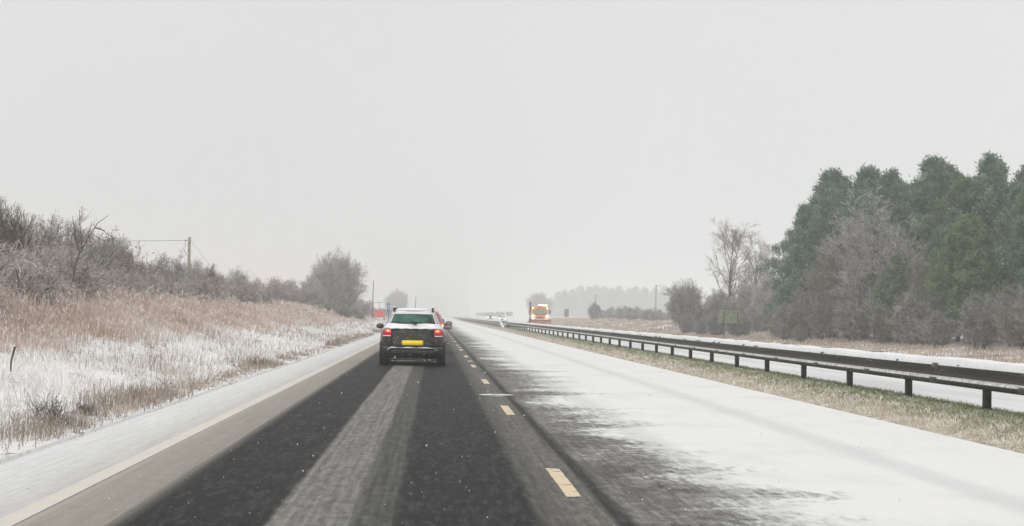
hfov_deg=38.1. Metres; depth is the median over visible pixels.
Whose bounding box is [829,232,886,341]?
bare tree
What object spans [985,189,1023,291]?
pine tree
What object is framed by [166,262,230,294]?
shrub
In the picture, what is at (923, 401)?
green grass
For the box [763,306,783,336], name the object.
bare bush
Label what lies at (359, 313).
gorse bush
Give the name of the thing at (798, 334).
bare bush
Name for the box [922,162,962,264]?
pine tree
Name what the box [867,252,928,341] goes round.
pine tree
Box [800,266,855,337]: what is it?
bare tree
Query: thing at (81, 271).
bramble
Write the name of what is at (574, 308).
pine tree
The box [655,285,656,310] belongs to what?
utility pole
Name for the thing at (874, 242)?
bare tree
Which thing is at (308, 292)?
thorn bush
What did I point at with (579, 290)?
pine tree
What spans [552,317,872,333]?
field grass
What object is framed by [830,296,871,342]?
hawthorn bush
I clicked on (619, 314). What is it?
hedge bush
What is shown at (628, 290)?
pine tree
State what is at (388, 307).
road sign
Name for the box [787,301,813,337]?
hawthorn bush
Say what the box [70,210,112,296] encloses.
sapling
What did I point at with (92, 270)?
bramble
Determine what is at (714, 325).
hawthorn bush
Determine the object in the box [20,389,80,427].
bramble
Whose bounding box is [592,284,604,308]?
pine tree
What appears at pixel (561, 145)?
sky
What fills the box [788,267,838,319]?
bare tree
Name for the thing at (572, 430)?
road
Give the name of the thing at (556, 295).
pine tree
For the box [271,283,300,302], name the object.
shrub
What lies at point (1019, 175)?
pine tree
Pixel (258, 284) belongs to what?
shrub
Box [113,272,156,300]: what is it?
bramble
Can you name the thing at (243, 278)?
shrub
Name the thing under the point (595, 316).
lamp column
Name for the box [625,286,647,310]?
pine tree
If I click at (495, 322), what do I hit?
crash barrier
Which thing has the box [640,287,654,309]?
pine tree
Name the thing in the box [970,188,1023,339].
pine tree
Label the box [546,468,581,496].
lane marking
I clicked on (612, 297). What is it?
pine tree
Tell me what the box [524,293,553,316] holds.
hawthorn bush
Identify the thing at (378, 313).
hoarding
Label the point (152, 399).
roadside weeds
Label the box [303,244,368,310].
thorn tree
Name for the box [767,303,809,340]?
hawthorn bush
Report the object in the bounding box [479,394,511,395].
road stud
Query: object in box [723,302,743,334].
bare bush
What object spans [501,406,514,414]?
lane marking
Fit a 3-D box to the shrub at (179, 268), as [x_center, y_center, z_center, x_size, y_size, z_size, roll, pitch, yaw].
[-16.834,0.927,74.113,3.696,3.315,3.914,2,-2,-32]
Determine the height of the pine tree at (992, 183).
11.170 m
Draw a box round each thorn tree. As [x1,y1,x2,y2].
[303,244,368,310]
[383,287,409,308]
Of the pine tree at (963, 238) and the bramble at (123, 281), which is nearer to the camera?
the bramble at (123, 281)
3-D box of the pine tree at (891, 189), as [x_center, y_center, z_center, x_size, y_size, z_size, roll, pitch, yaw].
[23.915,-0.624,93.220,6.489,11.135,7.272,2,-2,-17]
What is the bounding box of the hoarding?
[373,302,384,319]
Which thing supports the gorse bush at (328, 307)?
on the ground at (23, 450)
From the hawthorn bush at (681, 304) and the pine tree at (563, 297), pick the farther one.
the pine tree at (563, 297)
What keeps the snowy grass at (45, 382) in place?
on the ground at (23, 450)
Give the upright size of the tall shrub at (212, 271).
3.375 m
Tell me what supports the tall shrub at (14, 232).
on the ground at (23, 450)
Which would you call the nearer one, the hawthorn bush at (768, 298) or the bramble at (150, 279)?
the bramble at (150, 279)
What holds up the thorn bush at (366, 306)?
on the ground at (23, 450)
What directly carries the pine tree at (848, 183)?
on the ground at (23, 450)
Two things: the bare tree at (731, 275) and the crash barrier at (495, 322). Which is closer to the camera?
the bare tree at (731, 275)
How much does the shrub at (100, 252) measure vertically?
3.982 m
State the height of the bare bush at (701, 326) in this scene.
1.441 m
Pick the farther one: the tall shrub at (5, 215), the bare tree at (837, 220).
the bare tree at (837, 220)
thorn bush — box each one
[283,276,329,304]
[352,298,372,316]
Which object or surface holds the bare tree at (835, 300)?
on the ground at (23, 450)
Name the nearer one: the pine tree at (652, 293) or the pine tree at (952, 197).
the pine tree at (952, 197)
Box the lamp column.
[594,293,597,318]
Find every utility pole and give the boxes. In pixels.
[183,237,218,276]
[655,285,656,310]
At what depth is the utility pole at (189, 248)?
91.10 m
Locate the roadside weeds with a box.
[0,327,381,465]
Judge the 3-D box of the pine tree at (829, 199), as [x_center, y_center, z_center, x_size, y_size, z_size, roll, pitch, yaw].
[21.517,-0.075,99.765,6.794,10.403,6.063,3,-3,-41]
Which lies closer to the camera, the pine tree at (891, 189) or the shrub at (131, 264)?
the shrub at (131, 264)
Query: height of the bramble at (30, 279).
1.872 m
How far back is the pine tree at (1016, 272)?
67.96 m
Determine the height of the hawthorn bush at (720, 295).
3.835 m
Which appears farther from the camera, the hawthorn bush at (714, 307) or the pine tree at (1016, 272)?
the hawthorn bush at (714, 307)
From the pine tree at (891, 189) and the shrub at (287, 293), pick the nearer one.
the pine tree at (891, 189)
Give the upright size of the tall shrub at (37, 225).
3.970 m
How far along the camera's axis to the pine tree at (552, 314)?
860.83 m
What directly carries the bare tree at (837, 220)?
on the ground at (23, 450)
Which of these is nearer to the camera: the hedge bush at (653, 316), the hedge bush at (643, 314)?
the hedge bush at (653, 316)
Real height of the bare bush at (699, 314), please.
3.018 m
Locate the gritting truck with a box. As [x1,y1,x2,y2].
[528,305,550,323]
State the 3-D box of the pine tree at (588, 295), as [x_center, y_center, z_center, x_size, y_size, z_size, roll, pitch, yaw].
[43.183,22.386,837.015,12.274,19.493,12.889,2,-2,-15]
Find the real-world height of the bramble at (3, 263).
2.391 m
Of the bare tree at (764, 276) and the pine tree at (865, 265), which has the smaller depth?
the pine tree at (865, 265)
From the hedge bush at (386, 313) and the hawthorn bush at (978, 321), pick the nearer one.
the hawthorn bush at (978, 321)
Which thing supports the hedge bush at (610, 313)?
on the ground at (23, 450)
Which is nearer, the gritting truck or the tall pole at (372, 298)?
the tall pole at (372, 298)
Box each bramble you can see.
[0,235,39,322]
[0,239,60,305]
[0,242,77,317]
[8,235,115,312]
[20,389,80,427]
[47,250,106,297]
[69,397,101,415]
[90,261,148,304]
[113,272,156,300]
[140,269,190,302]
[154,280,198,301]
[177,273,228,303]
[221,279,266,305]
[254,285,280,304]
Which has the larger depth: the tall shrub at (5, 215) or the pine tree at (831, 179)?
the pine tree at (831, 179)
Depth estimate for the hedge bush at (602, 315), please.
232.37 m
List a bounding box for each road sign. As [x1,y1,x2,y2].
[387,303,389,318]
[564,309,568,324]
[719,310,740,336]
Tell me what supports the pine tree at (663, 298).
on the ground at (23, 450)
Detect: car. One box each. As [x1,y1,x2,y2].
[377,301,451,365]
[434,310,451,333]
[498,315,505,319]
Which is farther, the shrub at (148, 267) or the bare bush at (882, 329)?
the bare bush at (882, 329)
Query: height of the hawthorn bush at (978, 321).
2.899 m
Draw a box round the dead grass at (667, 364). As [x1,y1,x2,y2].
[462,321,1023,453]
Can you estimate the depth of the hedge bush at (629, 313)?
197.32 m
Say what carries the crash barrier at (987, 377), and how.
on the ground at (23, 450)
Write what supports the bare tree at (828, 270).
on the ground at (23, 450)
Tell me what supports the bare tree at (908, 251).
on the ground at (23, 450)
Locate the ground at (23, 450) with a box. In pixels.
[0,315,1023,463]
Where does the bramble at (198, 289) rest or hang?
on the ground at (23, 450)
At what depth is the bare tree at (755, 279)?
131.06 m
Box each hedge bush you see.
[378,308,392,316]
[598,309,607,318]
[604,308,622,318]
[614,305,636,319]
[623,307,648,319]
[638,308,662,320]
[647,310,668,321]
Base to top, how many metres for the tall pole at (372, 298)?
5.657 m
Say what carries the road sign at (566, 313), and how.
on the ground at (23, 450)
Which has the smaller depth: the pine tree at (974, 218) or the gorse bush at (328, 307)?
the pine tree at (974, 218)
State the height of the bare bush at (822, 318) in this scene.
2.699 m
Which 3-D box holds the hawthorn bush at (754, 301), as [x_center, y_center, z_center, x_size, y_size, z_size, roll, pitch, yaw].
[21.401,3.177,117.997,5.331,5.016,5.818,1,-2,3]
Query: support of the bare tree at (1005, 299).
on the ground at (23, 450)
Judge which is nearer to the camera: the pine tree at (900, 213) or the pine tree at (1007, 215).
the pine tree at (1007, 215)
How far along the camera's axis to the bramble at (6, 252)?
35.56 m
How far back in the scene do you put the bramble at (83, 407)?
17.88 m
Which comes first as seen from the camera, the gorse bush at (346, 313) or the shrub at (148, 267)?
the shrub at (148, 267)
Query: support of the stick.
on the ground at (23, 450)
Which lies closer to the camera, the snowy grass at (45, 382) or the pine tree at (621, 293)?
the snowy grass at (45, 382)
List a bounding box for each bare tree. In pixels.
[704,217,768,297]
[735,229,776,290]
[745,245,779,289]
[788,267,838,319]
[798,229,875,312]
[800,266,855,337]
[811,250,873,337]
[813,182,904,339]
[816,207,881,304]
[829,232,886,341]
[845,208,929,313]
[894,252,952,308]
[991,280,1023,346]
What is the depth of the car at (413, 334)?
38.32 m
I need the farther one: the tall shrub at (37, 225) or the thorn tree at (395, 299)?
the thorn tree at (395, 299)
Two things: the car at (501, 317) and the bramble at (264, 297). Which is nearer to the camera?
the bramble at (264, 297)
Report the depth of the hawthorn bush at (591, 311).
236.45 m
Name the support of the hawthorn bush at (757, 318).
on the ground at (23, 450)
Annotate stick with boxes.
[10,347,15,371]
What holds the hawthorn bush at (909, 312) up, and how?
on the ground at (23, 450)
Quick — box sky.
[0,0,1023,316]
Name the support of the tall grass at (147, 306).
on the ground at (23, 450)
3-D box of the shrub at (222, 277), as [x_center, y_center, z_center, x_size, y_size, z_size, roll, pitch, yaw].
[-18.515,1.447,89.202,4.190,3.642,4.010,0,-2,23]
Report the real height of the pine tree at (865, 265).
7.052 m
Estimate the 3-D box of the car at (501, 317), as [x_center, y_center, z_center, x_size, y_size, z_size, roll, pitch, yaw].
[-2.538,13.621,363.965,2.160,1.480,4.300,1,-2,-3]
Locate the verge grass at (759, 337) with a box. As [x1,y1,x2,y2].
[523,318,1023,362]
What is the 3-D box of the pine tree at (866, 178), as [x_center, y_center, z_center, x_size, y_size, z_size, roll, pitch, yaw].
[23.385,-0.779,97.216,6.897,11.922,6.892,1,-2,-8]
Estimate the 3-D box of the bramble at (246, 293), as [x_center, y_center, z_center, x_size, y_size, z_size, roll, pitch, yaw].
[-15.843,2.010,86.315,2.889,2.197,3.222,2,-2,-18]
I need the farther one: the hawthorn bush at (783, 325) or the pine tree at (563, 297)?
the pine tree at (563, 297)
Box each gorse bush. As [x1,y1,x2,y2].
[302,299,331,312]
[327,304,354,319]
[344,306,365,320]
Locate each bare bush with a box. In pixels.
[688,319,708,334]
[689,300,711,323]
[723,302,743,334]
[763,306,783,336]
[789,325,808,342]
[804,297,840,339]
[866,301,905,344]
[912,310,960,347]
[991,297,1023,349]
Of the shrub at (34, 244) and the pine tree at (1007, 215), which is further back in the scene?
the pine tree at (1007, 215)
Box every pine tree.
[548,297,556,316]
[552,291,562,316]
[555,290,573,316]
[567,289,581,316]
[571,285,586,316]
[578,286,598,316]
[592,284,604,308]
[599,286,607,310]
[602,288,621,310]
[613,285,628,310]
[622,288,634,303]
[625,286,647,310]
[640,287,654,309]
[650,287,661,310]
[651,285,670,313]
[753,202,829,315]
[781,166,850,303]
[782,187,862,305]
[808,175,872,333]
[816,163,881,296]
[839,232,878,307]
[853,166,903,298]
[864,183,916,269]
[864,202,925,305]
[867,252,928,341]
[875,154,955,249]
[904,173,999,301]
[917,219,1016,343]
[918,206,989,341]
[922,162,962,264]
[928,149,1023,341]
[928,210,1009,338]
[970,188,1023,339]
[984,183,1023,292]
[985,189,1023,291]
[993,207,1023,312]
[1012,164,1023,184]
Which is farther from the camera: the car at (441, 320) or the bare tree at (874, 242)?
the bare tree at (874, 242)
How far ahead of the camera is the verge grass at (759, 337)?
79.64 m
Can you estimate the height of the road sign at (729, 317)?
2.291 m
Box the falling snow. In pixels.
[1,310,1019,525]
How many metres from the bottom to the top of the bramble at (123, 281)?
1.846 m
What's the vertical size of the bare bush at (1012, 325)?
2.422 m
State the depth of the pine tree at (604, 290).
887.79 m
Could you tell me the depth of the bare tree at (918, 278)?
74.59 m
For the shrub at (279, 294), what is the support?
on the ground at (23, 450)
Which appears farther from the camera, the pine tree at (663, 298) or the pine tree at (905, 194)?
the pine tree at (663, 298)
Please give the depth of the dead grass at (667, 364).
24.47 m
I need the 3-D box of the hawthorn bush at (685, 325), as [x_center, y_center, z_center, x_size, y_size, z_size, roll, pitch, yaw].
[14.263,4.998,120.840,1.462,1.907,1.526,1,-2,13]
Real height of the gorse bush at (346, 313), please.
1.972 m
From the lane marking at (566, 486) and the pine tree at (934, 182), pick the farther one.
the pine tree at (934, 182)
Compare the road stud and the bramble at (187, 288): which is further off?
the bramble at (187, 288)
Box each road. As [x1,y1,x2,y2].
[0,316,1023,525]
[449,316,1023,411]
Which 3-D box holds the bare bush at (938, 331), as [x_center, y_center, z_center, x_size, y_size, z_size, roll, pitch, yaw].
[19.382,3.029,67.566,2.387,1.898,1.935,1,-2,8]
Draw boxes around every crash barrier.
[458,316,503,326]
[464,316,528,329]
[504,321,1023,411]
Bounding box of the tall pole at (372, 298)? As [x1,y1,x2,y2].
[372,280,373,317]
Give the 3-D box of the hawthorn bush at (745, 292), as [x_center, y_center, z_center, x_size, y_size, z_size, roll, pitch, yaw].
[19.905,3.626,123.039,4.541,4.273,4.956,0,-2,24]
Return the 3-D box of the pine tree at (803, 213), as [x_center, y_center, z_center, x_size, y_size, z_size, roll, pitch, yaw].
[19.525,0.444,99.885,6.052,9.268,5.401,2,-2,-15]
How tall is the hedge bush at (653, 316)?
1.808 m
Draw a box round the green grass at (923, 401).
[470,321,1023,436]
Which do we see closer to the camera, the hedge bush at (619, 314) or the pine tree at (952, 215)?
the pine tree at (952, 215)
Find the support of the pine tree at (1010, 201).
on the ground at (23, 450)
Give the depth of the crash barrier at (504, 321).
204.38 m
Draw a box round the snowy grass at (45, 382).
[0,313,386,437]
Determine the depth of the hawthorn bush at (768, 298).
112.95 m
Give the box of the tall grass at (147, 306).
[0,278,385,357]
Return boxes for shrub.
[0,196,17,240]
[0,201,34,259]
[0,201,57,255]
[1,210,51,266]
[29,205,133,278]
[56,220,169,282]
[129,249,161,280]
[151,250,210,288]
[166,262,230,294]
[185,258,241,289]
[193,257,220,288]
[219,265,260,292]
[248,276,277,301]
[251,275,288,300]
[261,278,293,299]
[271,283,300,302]
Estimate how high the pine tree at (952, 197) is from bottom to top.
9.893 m
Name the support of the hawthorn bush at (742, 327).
on the ground at (23, 450)
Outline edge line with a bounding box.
[0,341,379,525]
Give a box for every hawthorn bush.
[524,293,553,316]
[586,301,601,318]
[663,278,704,329]
[678,313,693,332]
[701,287,734,307]
[701,299,726,322]
[705,311,726,335]
[724,314,753,335]
[728,282,757,317]
[743,306,768,332]
[746,274,800,310]
[756,282,787,311]
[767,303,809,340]
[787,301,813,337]
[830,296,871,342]
[886,288,949,345]
[957,288,1002,349]

